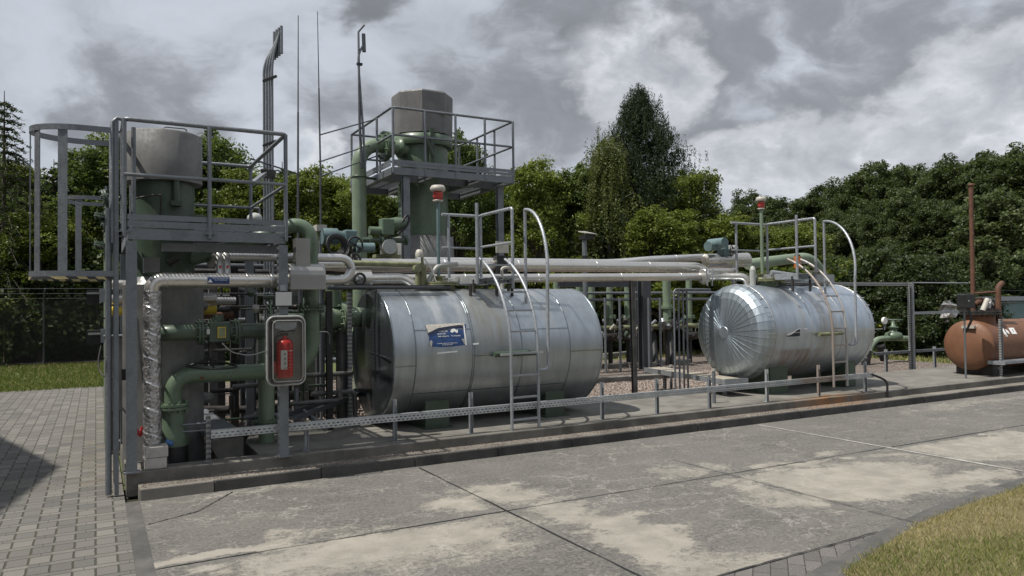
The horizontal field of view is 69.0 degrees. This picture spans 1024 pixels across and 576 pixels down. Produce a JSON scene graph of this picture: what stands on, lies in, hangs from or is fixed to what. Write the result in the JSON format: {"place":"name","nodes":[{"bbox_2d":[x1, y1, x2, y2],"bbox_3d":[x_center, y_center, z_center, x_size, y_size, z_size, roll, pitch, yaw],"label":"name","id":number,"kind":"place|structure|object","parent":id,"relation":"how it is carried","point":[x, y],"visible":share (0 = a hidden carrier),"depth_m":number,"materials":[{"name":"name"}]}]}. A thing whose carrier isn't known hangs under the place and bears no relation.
{"place":"outdoors","nodes":[
{"label":"outdoors","id":0,"kind":"place"},
{"bbox_2d":[0,386,135,575],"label":"pavement","id":1,"kind":"structure","parent":0,"point":[62,513],"depth_m":6.93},
{"bbox_2d":[125,501,155,575],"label":"curb","id":2,"kind":"object","parent":1,"relation":"on","point":[143,561],"visible":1,"depth_m":5.42,"materials":[{"name":"concrete"}]},
{"bbox_2d":[29,116,291,495],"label":"service platform","id":3,"kind":"structure","parent":1,"relation":"on","point":[208,240],"depth_m":6.82,"materials":[{"name":"metal"}]},
{"bbox_2d":[68,186,108,270],"bbox_3d":[-5.946,0.285,10.363,0.583,3.361,0.708,0,-1,-29],"label":"caged ladder","id":4,"kind":"object","parent":3,"relation":"on","point":[78,203],"visible":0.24,"depth_m":10.07,"materials":[{"name":"metal"}]},
{"bbox_2d":[265,315,305,385],"bbox_3d":[-2.226,0.613,7.316,0.380,0.686,0.230,0,-1,-29],"label":"extinguisher cabinet","id":5,"kind":"object","parent":3,"relation":"attached to","point":[274,325],"visible":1,"depth_m":7.36,"materials":[{"name":"grey plastic"}]},
{"bbox_2d":[274,330,294,377],"bbox_3d":[-2.231,0.640,7.310,0.174,0.476,0.171,-1,-1,2],"label":"fire extinguisher","id":6,"kind":"object","parent":5,"relation":"attached to","point":[283,356],"visible":0.97,"depth_m":7.25,"materials":[{"name":"red metal"}]},
{"bbox_2d":[123,490,138,563],"bbox_3d":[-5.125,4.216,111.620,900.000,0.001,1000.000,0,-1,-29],"label":"ground","id":7,"kind":"structure","parent":0,"point":[130,499],"depth_m":6.81,"materials":[{"name":"soil"}]},
{"bbox_2d":[0,91,78,366],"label":"conifer","id":8,"kind":"object","parent":7,"relation":"on","point":[4,175],"visible":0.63,"depth_m":23.91,"materials":[{"name":"green plant"}]},
{"bbox_2d":[0,206,92,360],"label":"bush","id":9,"kind":"object","parent":7,"relation":"on","point":[19,343],"visible":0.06,"depth_m":24.35,"materials":[{"name":"green plant"}]},
{"bbox_2d":[40,145,128,321],"bbox_3d":[-14.352,-1.395,26.387,4.210,7.847,4.710,-1,-1,28],"label":"broadleaf tree","id":10,"kind":"object","parent":7,"relation":"on","point":[84,172],"visible":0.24,"depth_m":25.34,"materials":[{"name":"green plant"}]},
{"bbox_2d":[0,353,229,367],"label":"leaf litter","id":11,"kind":"object","parent":7,"relation":"on","point":[34,362],"depth_m":24.91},
{"bbox_2d":[0,209,93,361],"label":"broadleaf tree","id":12,"kind":"object","parent":11,"relation":"on","point":[48,231],"visible":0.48,"depth_m":23.86,"materials":[{"name":"green plant"}]},
{"bbox_2d":[195,130,268,262],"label":"broadleaf tree","id":13,"kind":"object","parent":7,"relation":"on","point":[223,151],"visible":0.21,"depth_m":25.16,"materials":[{"name":"green plant"}]},
{"bbox_2d":[257,161,374,301],"bbox_3d":[-6.646,-0.942,26.143,4.870,6.724,4.297,-1,-1,20],"label":"broadleaf tree","id":14,"kind":"object","parent":7,"relation":"on","point":[307,180],"visible":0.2,"depth_m":25.21,"materials":[{"name":"green plant"}]},
{"bbox_2d":[448,127,495,288],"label":"broadleaf tree","id":15,"kind":"object","parent":7,"relation":"on","point":[458,225],"visible":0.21,"depth_m":24.34,"materials":[{"name":"green plant"}]},
{"bbox_2d":[0,246,969,364],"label":"undergrowth","id":16,"kind":"object","parent":7,"relation":"on","point":[58,324],"visible":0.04,"depth_m":24.07,"materials":[{"name":"green plant"}]},
{"bbox_2d":[126,374,1023,496],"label":"plinth","id":17,"kind":"structure","parent":7,"relation":"on","point":[230,465],"depth_m":8.69,"materials":[{"name":"concrete"}]},
{"bbox_2d":[144,457,166,469],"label":"concrete block","id":18,"kind":"structure","parent":17,"relation":"on","point":[155,463],"depth_m":6.92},
{"bbox_2d":[142,290,161,465],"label":"foil wrapped pipe","id":19,"kind":"object","parent":18,"relation":"on","point":[151,369],"visible":0.95,"depth_m":7.00,"materials":[{"name":"metal"}]},
{"bbox_2d":[144,273,288,290],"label":"insulated pipe","id":20,"kind":"object","parent":19,"relation":"on","point":[159,281],"visible":1,"depth_m":7.29,"materials":[{"name":"silver metal"}]},
{"bbox_2d":[288,238,325,289],"bbox_3d":[-2.163,-0.247,7.794,0.372,0.535,0.239,0,-1,-29],"label":"insulation box","id":21,"kind":"object","parent":20,"relation":"attached to","point":[304,273],"visible":0.79,"depth_m":7.71,"materials":[{"name":"metal"}]},
{"bbox_2d":[138,382,1023,499],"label":"kerb tread","id":22,"kind":"object","parent":7,"relation":"on","point":[469,447],"visible":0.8,"depth_m":8.55,"materials":[{"name":"concrete"}]},
{"bbox_2d":[142,399,885,487],"bbox_3d":[1.295,1.785,9.321,10.646,0.019,0.248,0,-1,-29],"label":"kerb grit","id":23,"kind":"object","parent":22,"relation":"on","point":[382,458],"visible":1,"depth_m":8.37,"materials":[{"name":"concrete"}]},
{"bbox_2d":[204,362,888,461],"bbox_3d":[1.560,1.494,9.707,10.353,0.595,0.248,0,-1,-29],"label":"guard rail","id":24,"kind":"object","parent":22,"relation":"on","point":[394,415],"visible":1,"depth_m":8.83,"materials":[{"name":"grey metal"}]},
{"bbox_2d":[730,188,791,249],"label":"broadleaf tree","id":25,"kind":"object","parent":7,"relation":"on","point":[774,209],"visible":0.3,"depth_m":64.84,"materials":[{"name":"green plant"}]},
{"bbox_2d":[787,182,842,226],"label":"broadleaf tree","id":26,"kind":"object","parent":7,"relation":"on","point":[802,207],"visible":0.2,"depth_m":60.88,"materials":[{"name":"green plant"}]},
{"bbox_2d":[823,176,871,217],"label":"broadleaf tree","id":27,"kind":"object","parent":7,"relation":"on","point":[841,201],"visible":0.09,"depth_m":52.03,"materials":[{"name":"green plant"}]},
{"bbox_2d":[825,207,876,257],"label":"broadleaf tree","id":28,"kind":"object","parent":7,"relation":"on","point":[840,245],"visible":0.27,"depth_m":42.69,"materials":[{"name":"green plant"}]},
{"bbox_2d":[844,160,889,208],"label":"broadleaf tree","id":29,"kind":"object","parent":7,"relation":"on","point":[859,177],"visible":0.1,"depth_m":50.21,"materials":[{"name":"green plant"}]},
{"bbox_2d":[848,198,915,259],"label":"broadleaf tree","id":30,"kind":"object","parent":7,"relation":"on","point":[871,230],"visible":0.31,"depth_m":37.74,"materials":[{"name":"green plant"}]},
{"bbox_2d":[852,159,927,215],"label":"broadleaf tree","id":31,"kind":"object","parent":7,"relation":"on","point":[877,187],"visible":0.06,"depth_m":46.49,"materials":[{"name":"green plant"}]},
{"bbox_2d":[843,245,951,351],"bbox_3d":[12.170,0.411,23.936,3.887,3.542,3.997,0,-2,-35],"label":"bush","id":32,"kind":"object","parent":7,"relation":"on","point":[877,258],"visible":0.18,"depth_m":23.40,"materials":[{"name":"green plant"}]},
{"bbox_2d":[874,162,932,240],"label":"broadleaf tree","id":33,"kind":"object","parent":7,"relation":"on","point":[905,176],"visible":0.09,"depth_m":43.69,"materials":[{"name":"green plant"}]},
{"bbox_2d":[876,187,953,258],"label":"broadleaf tree","id":34,"kind":"object","parent":7,"relation":"on","point":[909,217],"visible":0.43,"depth_m":33.44,"materials":[{"name":"green plant"}]},
{"bbox_2d":[906,149,997,250],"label":"broadleaf tree","id":35,"kind":"object","parent":7,"relation":"on","point":[934,186],"visible":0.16,"depth_m":39.31,"materials":[{"name":"green plant"}]},
{"bbox_2d":[914,200,999,270],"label":"broadleaf tree","id":36,"kind":"object","parent":7,"relation":"on","point":[939,237],"visible":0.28,"depth_m":32.39,"materials":[{"name":"green plant"}]},
{"bbox_2d":[937,248,991,296],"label":"broadleaf tree","id":37,"kind":"object","parent":7,"relation":"on","point":[960,259],"visible":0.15,"depth_m":24.77,"materials":[{"name":"green plant"}]},
{"bbox_2d":[925,268,1014,329],"bbox_3d":[14.608,0.742,24.410,3.153,2.794,3.066,0,-2,-36],"label":"bush","id":38,"kind":"object","parent":7,"relation":"on","point":[966,278],"visible":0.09,"depth_m":23.94,"materials":[{"name":"green plant"}]},
{"bbox_2d":[942,150,1011,205],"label":"broadleaf tree","id":39,"kind":"object","parent":7,"relation":"on","point":[964,190],"visible":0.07,"depth_m":37.68,"materials":[{"name":"green plant"}]},
{"bbox_2d":[946,187,1023,296],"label":"broadleaf tree","id":40,"kind":"object","parent":7,"relation":"on","point":[993,222],"visible":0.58,"depth_m":28.86,"materials":[{"name":"green plant"}]},
{"bbox_2d":[952,154,1023,257],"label":"broadleaf tree","id":41,"kind":"object","parent":7,"relation":"on","point":[972,174],"visible":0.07,"depth_m":36.79,"materials":[{"name":"green plant"}]},
{"bbox_2d":[979,141,1023,262],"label":"broadleaf tree","id":42,"kind":"object","parent":7,"relation":"on","point":[1014,163],"visible":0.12,"depth_m":32.97,"materials":[{"name":"green plant"}]},
{"bbox_2d":[0,348,951,489],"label":"lawn","id":43,"kind":"structure","parent":0,"point":[228,360],"depth_m":20.19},
{"bbox_2d":[0,361,103,392],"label":"lawn grass","id":44,"kind":"structure","parent":43,"relation":"on","point":[8,383],"depth_m":18.72,"materials":[{"name":"plant"}]},
{"bbox_2d":[205,167,302,307],"bbox_3d":[-8.675,-0.807,24.952,4.136,6.449,3.849,-1,-1,6],"label":"broadleaf tree","id":45,"kind":"object","parent":43,"relation":"on","point":[236,197],"visible":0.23,"depth_m":24.30,"materials":[{"name":"green plant"}]},
{"bbox_2d":[0,284,535,364],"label":"wire fence","id":46,"kind":"object","parent":43,"relation":"on","point":[44,293],"visible":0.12,"depth_m":23.16,"materials":[{"name":"grey"}]},
{"bbox_2d":[288,183,396,306],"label":"broadleaf tree","id":47,"kind":"object","parent":43,"relation":"on","point":[344,197],"visible":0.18,"depth_m":25.28,"materials":[{"name":"green plant"}]},
{"bbox_2d":[457,192,530,288],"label":"broadleaf tree","id":48,"kind":"object","parent":43,"relation":"on","point":[492,232],"visible":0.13,"depth_m":25.06,"materials":[{"name":"green plant"}]},
{"bbox_2d":[481,154,597,297],"bbox_3d":[0.967,-1.026,25.127,4.439,6.662,3.917,-1,-1,26],"label":"broadleaf tree","id":49,"kind":"object","parent":43,"relation":"on","point":[543,185],"visible":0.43,"depth_m":24.47,"materials":[{"name":"green plant"}]},
{"bbox_2d":[535,161,619,304],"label":"broadleaf tree","id":50,"kind":"object","parent":43,"relation":"on","point":[576,200],"visible":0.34,"depth_m":25.32,"materials":[{"name":"green plant"}]},
{"bbox_2d":[567,130,652,318],"bbox_3d":[3.307,-1.530,25.482,3.502,7.641,3.288,0,-1,-17],"label":"birch tree","id":51,"kind":"object","parent":43,"relation":"on","point":[607,167],"visible":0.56,"depth_m":24.96,"materials":[{"name":"green plant"}]},
{"bbox_2d":[550,82,752,319],"bbox_3d":[4.687,-2.619,26.791,8.026,9.830,9.234,-1,-1,25],"label":"pine tree","id":52,"kind":"object","parent":43,"relation":"on","point":[639,115],"visible":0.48,"depth_m":26.23,"materials":[{"name":"green plant"}]},
{"bbox_2d":[613,204,714,354],"bbox_3d":[4.990,-0.209,24.061,3.471,4.847,3.730,0,-1,-17],"label":"broadleaf tree","id":53,"kind":"object","parent":43,"relation":"on","point":[671,236],"visible":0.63,"depth_m":23.38,"materials":[{"name":"green plant"}]},
{"bbox_2d":[650,166,743,349],"bbox_3d":[6.237,-1.024,25.902,4.278,6.564,3.775,0,-1,-27],"label":"broadleaf tree","id":54,"kind":"object","parent":43,"relation":"on","point":[707,183],"visible":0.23,"depth_m":25.29,"materials":[{"name":"green plant"}]},
{"bbox_2d":[671,211,758,334],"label":"broadleaf tree","id":55,"kind":"object","parent":43,"relation":"on","point":[720,229],"visible":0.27,"depth_m":24.27,"materials":[{"name":"green plant"}]},
{"bbox_2d":[728,225,794,283],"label":"broadleaf tree","id":56,"kind":"object","parent":43,"relation":"on","point":[773,236],"visible":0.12,"depth_m":24.69,"materials":[{"name":"green plant"}]},
{"bbox_2d":[682,247,876,346],"bbox_3d":[9.010,0.398,25.130,6.247,3.802,6.189,0,-1,-29],"label":"bush","id":57,"kind":"object","parent":43,"relation":"on","point":[830,264],"visible":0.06,"depth_m":23.56,"materials":[{"name":"green plant"}]},
{"bbox_2d":[764,220,858,290],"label":"broadleaf tree","id":58,"kind":"object","parent":43,"relation":"on","point":[806,236],"visible":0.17,"depth_m":23.42,"materials":[{"name":"green plant"}]},
{"bbox_2d":[869,277,944,357],"bbox_3d":[11.820,0.907,22.585,2.536,2.473,2.522,-2,-1,33],"label":"bush","id":59,"kind":"object","parent":43,"relation":"on","point":[900,305],"visible":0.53,"depth_m":22.04,"materials":[{"name":"green plant"}]},
{"bbox_2d":[871,249,985,357],"bbox_3d":[12.653,0.501,22.929,3.416,3.349,3.435,-2,-2,36],"label":"bush","id":60,"kind":"object","parent":43,"relation":"on","point":[930,267],"visible":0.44,"depth_m":22.36,"materials":[{"name":"green plant"}]},
{"bbox_2d":[905,284,967,356],"bbox_3d":[12.876,0.998,22.384,2.297,2.239,2.284,-2,-2,34],"label":"bush","id":61,"kind":"object","parent":43,"relation":"on","point":[937,292],"visible":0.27,"depth_m":21.99,"materials":[{"name":"green plant"}]},
{"bbox_2d":[0,0,1023,244],"label":"sky","id":62,"kind":"structure","parent":0,"point":[784,98],"materials":[{"name":"grey"}]},
{"bbox_2d":[204,355,955,458],"bbox_3d":[2.353,1.985,15.872,19.000,0.001,9.700,0,-1,-29],"label":"gravel bed","id":63,"kind":"object","parent":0,"point":[699,362],"depth_m":18.58,"materials":[{"name":"gravel"}]},
{"bbox_2d":[122,126,205,469],"bbox_3d":[-3.642,0.086,7.794,0.784,3.493,0.795,0,-1,-29],"label":"separator vessel","id":64,"kind":"object","parent":63,"relation":"on","point":[162,151],"visible":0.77,"depth_m":7.53,"materials":[{"name":"green paint"}]},
{"bbox_2d":[161,315,264,369],"bbox_3d":[-3.047,0.539,7.475,1.308,0.537,0.552,0,-1,-9],"label":"green pipe","id":65,"kind":"object","parent":64,"relation":"attached to","point":[217,328],"visible":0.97,"depth_m":7.42,"materials":[{"name":"metal"}]},
{"bbox_2d":[229,267,238,426],"bbox_3d":[-3.462,0.828,9.272,0.090,2.170,0.090,0,-1,-29],"label":"support post","id":66,"kind":"object","parent":63,"relation":"on","point":[234,270],"visible":0.43,"depth_m":9.23,"materials":[{"name":"metal"}]},
{"bbox_2d":[204,406,366,459],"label":"pit gravel","id":67,"kind":"structure","parent":63,"relation":"on","point":[361,412],"depth_m":10.89,"materials":[{"name":"gravel"}]},
{"bbox_2d":[252,25,282,412],"bbox_3d":[-3.191,-0.766,9.464,0.259,5.318,0.592,-1,-1,24],"label":"vent mast","id":68,"kind":"object","parent":67,"relation":"on","point":[274,53],"visible":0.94,"depth_m":9.67,"materials":[{"name":"metal"}]},
{"bbox_2d":[325,291,332,430],"bbox_3d":[-2.221,0.971,9.045,0.070,1.864,0.070,0,-1,-29],"label":"conduit post","id":69,"kind":"object","parent":63,"relation":"on","point":[328,346],"visible":0.64,"depth_m":9.02,"materials":[{"name":"grey metal"}]},
{"bbox_2d":[322,275,360,422],"bbox_3d":[-2.200,0.855,9.510,0.415,2.055,0.680,-2,-2,44],"label":"green pipe","id":70,"kind":"object","parent":63,"relation":"on","point":[340,315],"visible":0.7,"depth_m":9.46,"materials":[{"name":"metal"}]},
{"bbox_2d":[317,11,375,224],"bbox_3d":[-2.921,-1.358,13.434,0.045,6.707,1.749,-1,-1,23],"label":"lightning rod","id":71,"kind":"object","parent":63,"relation":"on","point":[320,161],"visible":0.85,"depth_m":12.69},
{"bbox_2d":[347,291,352,424],"bbox_3d":[-2.043,0.974,9.374,0.050,1.868,0.050,0,-1,-29],"label":"conduit post","id":72,"kind":"object","parent":63,"relation":"on","point":[349,352],"visible":0.64,"depth_m":9.36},
{"bbox_2d":[372,250,400,258],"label":"insulated pipe","id":73,"kind":"object","parent":63,"relation":"on","point":[382,255],"visible":0.14,"depth_m":12.91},
{"bbox_2d":[361,214,409,254],"bbox_3d":[-2.173,-0.925,12.793,0.830,0.701,0.240,0,-1,-29],"label":"valve actuator","id":74,"kind":"object","parent":73,"relation":"attached to","point":[388,227],"visible":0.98,"depth_m":12.72,"materials":[{"name":"green paint"}]},
{"bbox_2d":[350,106,514,288],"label":"tower platform","id":75,"kind":"structure","parent":63,"relation":"on","point":[461,185],"depth_m":14.34,"materials":[{"name":"metal"}]},
{"bbox_2d":[391,89,454,273],"bbox_3d":[-1.766,-0.980,14.939,1.240,5.847,1.294,0,-1,-29],"label":"process column","id":76,"kind":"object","parent":75,"relation":"attached to","point":[423,231],"visible":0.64,"depth_m":14.51,"materials":[{"name":"metal"}]},
{"bbox_2d":[351,131,408,388],"bbox_3d":[-2.478,-0.543,14.273,1.231,4.962,0.577,0,-1,-29],"label":"green pipe","id":77,"kind":"object","parent":76,"relation":"attached to","point":[359,177],"visible":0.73,"depth_m":13.95,"materials":[{"name":"metal"}]},
{"bbox_2d":[356,24,365,168],"bbox_3d":[-2.763,-3.529,13.683,0.176,2.677,0.070,0,-1,-29],"label":"vent mast","id":78,"kind":"object","parent":77,"relation":"attached to","point":[360,113],"visible":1,"depth_m":13.66,"materials":[{"name":"metal"}]},
{"bbox_2d":[242,366,1023,455],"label":"tank pad","id":79,"kind":"object","parent":63,"relation":"on","point":[352,435],"visible":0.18,"depth_m":10.25,"materials":[{"name":"concrete"}]},
{"bbox_2d":[252,313,303,442],"bbox_3d":[-2.661,1.029,8.478,0.297,1.534,0.696,-1,-1,23],"label":"green pipe","id":80,"kind":"object","parent":79,"relation":"on","point":[265,403],"visible":0.4,"depth_m":8.22,"materials":[{"name":"metal"}]},
{"bbox_2d":[195,263,447,442],"bbox_3d":[-2.881,0.753,10.684,3.803,2.144,4.545,0,-1,-29],"label":"pipe skid","id":81,"kind":"object","parent":79,"relation":"on","point":[297,403],"visible":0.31,"depth_m":8.87,"materials":[{"name":"green paint"}]},
{"bbox_2d":[200,409,242,458],"bbox_3d":[-3.460,1.626,8.403,0.350,0.295,2.281,0,-1,-32],"label":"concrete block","id":82,"kind":"object","parent":81,"relation":"attached to","point":[226,447],"visible":0.5,"depth_m":7.49,"materials":[{"name":"metal"}]},
{"bbox_2d":[320,228,374,256],"bbox_3d":[-2.307,-0.479,10.514,0.749,0.737,0.462,0,-1,-29],"label":"valve actuator","id":83,"kind":"object","parent":81,"relation":"on","point":[347,239],"visible":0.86,"depth_m":10.45,"materials":[{"name":"teal paint"}]},
{"bbox_2d":[319,258,706,272],"bbox_3d":[0.339,-0.321,11.387,6.673,0.230,0.246,0,-1,-26],"label":"insulated pipe","id":84,"kind":"object","parent":81,"relation":"on","point":[589,266],"visible":0.74,"depth_m":11.50,"materials":[{"name":"silver metal"}]},
{"bbox_2d":[415,254,703,261],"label":"insulated pipe","id":85,"kind":"object","parent":81,"relation":"on","point":[681,258],"visible":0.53,"depth_m":12.70,"materials":[{"name":"metal"}]},
{"bbox_2d":[326,185,602,430],"bbox_3d":[-0.608,0.180,9.693,3.600,3.071,2.114,0,-1,-29],"label":"storage tank","id":86,"kind":"object","parent":79,"relation":"on","point":[424,343],"visible":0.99,"depth_m":9.34,"materials":[{"name":"metal"}]},
{"bbox_2d":[644,367,747,394],"bbox_3d":[3.114,1.648,12.902,0.437,0.387,2.552,0,-1,-19],"label":"ramp plate","id":87,"kind":"object","parent":79,"relation":"on","point":[665,372],"visible":0.79,"depth_m":12.61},
{"bbox_2d":[698,197,882,393],"bbox_3d":[4.898,0.077,12.764,2.992,3.278,2.095,0,-1,-29],"label":"storage tank","id":88,"kind":"object","parent":79,"relation":"on","point":[757,326],"visible":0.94,"depth_m":12.23,"materials":[{"name":"metal"}]},
{"bbox_2d":[326,273,749,284],"bbox_3d":[0.714,-0.121,11.265,7.143,0.271,0.368,0,-1,-24],"label":"insulated pipe","id":89,"kind":"object","parent":88,"relation":"attached to","point":[588,277],"visible":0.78,"depth_m":11.64,"materials":[{"name":"silver metal"}]},
{"bbox_2d":[698,253,751,285],"bbox_3d":[3.570,-0.294,12.873,1.398,0.658,0.562,0,-2,-40],"label":"insulation box","id":90,"kind":"object","parent":88,"relation":"on","point":[716,263],"visible":0.84,"depth_m":12.87,"materials":[{"name":"silver metal"}]},
{"bbox_2d":[744,253,829,284],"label":"insulated pipe","id":91,"kind":"object","parent":88,"relation":"on","point":[777,260],"visible":0.36,"depth_m":14.31,"materials":[{"name":"metal"}]},
{"bbox_2d":[944,183,1023,375],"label":"storage tank","id":92,"kind":"object","parent":79,"relation":"on","point":[982,341],"visible":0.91,"depth_m":14.63,"materials":[{"name":"metal"}]},
{"bbox_2d":[629,281,637,395],"bbox_3d":[1.970,0.906,12.078,0.100,2.023,0.070,0,-1,-29],"label":"steel post","id":93,"kind":"object","parent":63,"relation":"on","point":[633,349],"visible":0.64,"depth_m":12.06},
{"bbox_2d":[637,281,651,369],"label":"steel column","id":94,"kind":"structure","parent":63,"relation":"on","point":[643,291],"depth_m":18.51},
{"bbox_2d":[661,281,680,365],"bbox_3d":[4.177,0.848,19.558,0.500,2.450,0.663,0,-1,-29],"label":"green riser","id":95,"kind":"object","parent":63,"relation":"on","point":[666,307],"visible":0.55,"depth_m":19.61,"materials":[{"name":"paint"}]},
{"bbox_2d":[786,282,967,371],"bbox_3d":[7.975,0.884,15.854,6.100,2.025,0.115,0,-1,-29],"label":"steel gantry","id":96,"kind":"object","parent":63,"relation":"on","point":[911,350],"visible":0.78,"depth_m":16.21,"materials":[{"name":"metal"}]},
{"bbox_2d":[861,317,907,364],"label":"green pipe","id":97,"kind":"object","parent":63,"relation":"on","point":[893,334],"visible":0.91,"depth_m":19.65,"materials":[{"name":"metal"}]},
{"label":"pipe pit slab","id":98,"kind":"structure","parent":63,"relation":"on","visible":0},
{"bbox_2d":[160,218,325,463],"bbox_3d":[-2.841,0.527,7.864,1.664,2.555,0.623,0,-1,-29],"label":"green pipe","id":99,"kind":"object","parent":98,"relation":"on","point":[174,407],"visible":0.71,"depth_m":7.59,"materials":[{"name":"metal"}]},
{"bbox_2d":[229,253,354,283],"bbox_3d":[-2.347,-0.208,7.977,1.368,0.340,0.091,0,-1,-29],"label":"insulated pipe","id":100,"kind":"object","parent":99,"relation":"attached to","point":[348,262],"visible":0.77,"depth_m":8.12,"materials":[{"name":"metal"}]},
{"bbox_2d":[139,391,1023,575],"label":"yard","id":101,"kind":"structure","parent":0,"point":[715,524],"depth_m":6.33,"materials":[{"name":"concrete"}]},
{"bbox_2d":[139,480,213,500],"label":"kerb end","id":102,"kind":"structure","parent":101,"relation":"on","point":[169,491],"depth_m":6.71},
{"bbox_2d":[150,425,1021,575],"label":"slab joint","id":103,"kind":"object","parent":101,"relation":"on","point":[556,502],"visible":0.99,"depth_m":6.09,"materials":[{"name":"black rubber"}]},
{"bbox_2d":[214,384,1023,491],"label":"kerb","id":104,"kind":"structure","parent":101,"relation":"on","point":[323,472],"depth_m":8.69,"materials":[{"name":"concrete"}]},
{"bbox_2d":[720,533,875,575],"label":"paved wedge","id":105,"kind":"object","parent":101,"relation":"on","point":[802,564],"visible":1,"depth_m":4.81,"materials":[{"name":"brick"}]},
{"bbox_2d":[805,478,1023,575],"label":"edging strip","id":106,"kind":"object","parent":101,"relation":"on","point":[832,567],"visible":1,"depth_m":5.43,"materials":[{"name":"concrete"}]},
{"bbox_2d":[838,483,1023,575],"bbox_3d":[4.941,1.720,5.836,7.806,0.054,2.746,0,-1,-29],"label":"grass","id":107,"kind":"structure","parent":106,"relation":"on","point":[959,561],"depth_m":4.98,"materials":[{"name":"plant"}]},
{"bbox_2d":[587,370,790,396],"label":"gravel","id":108,"kind":"structure","parent":0,"point":[611,388],"depth_m":14.71,"materials":[{"name":"gravel"}]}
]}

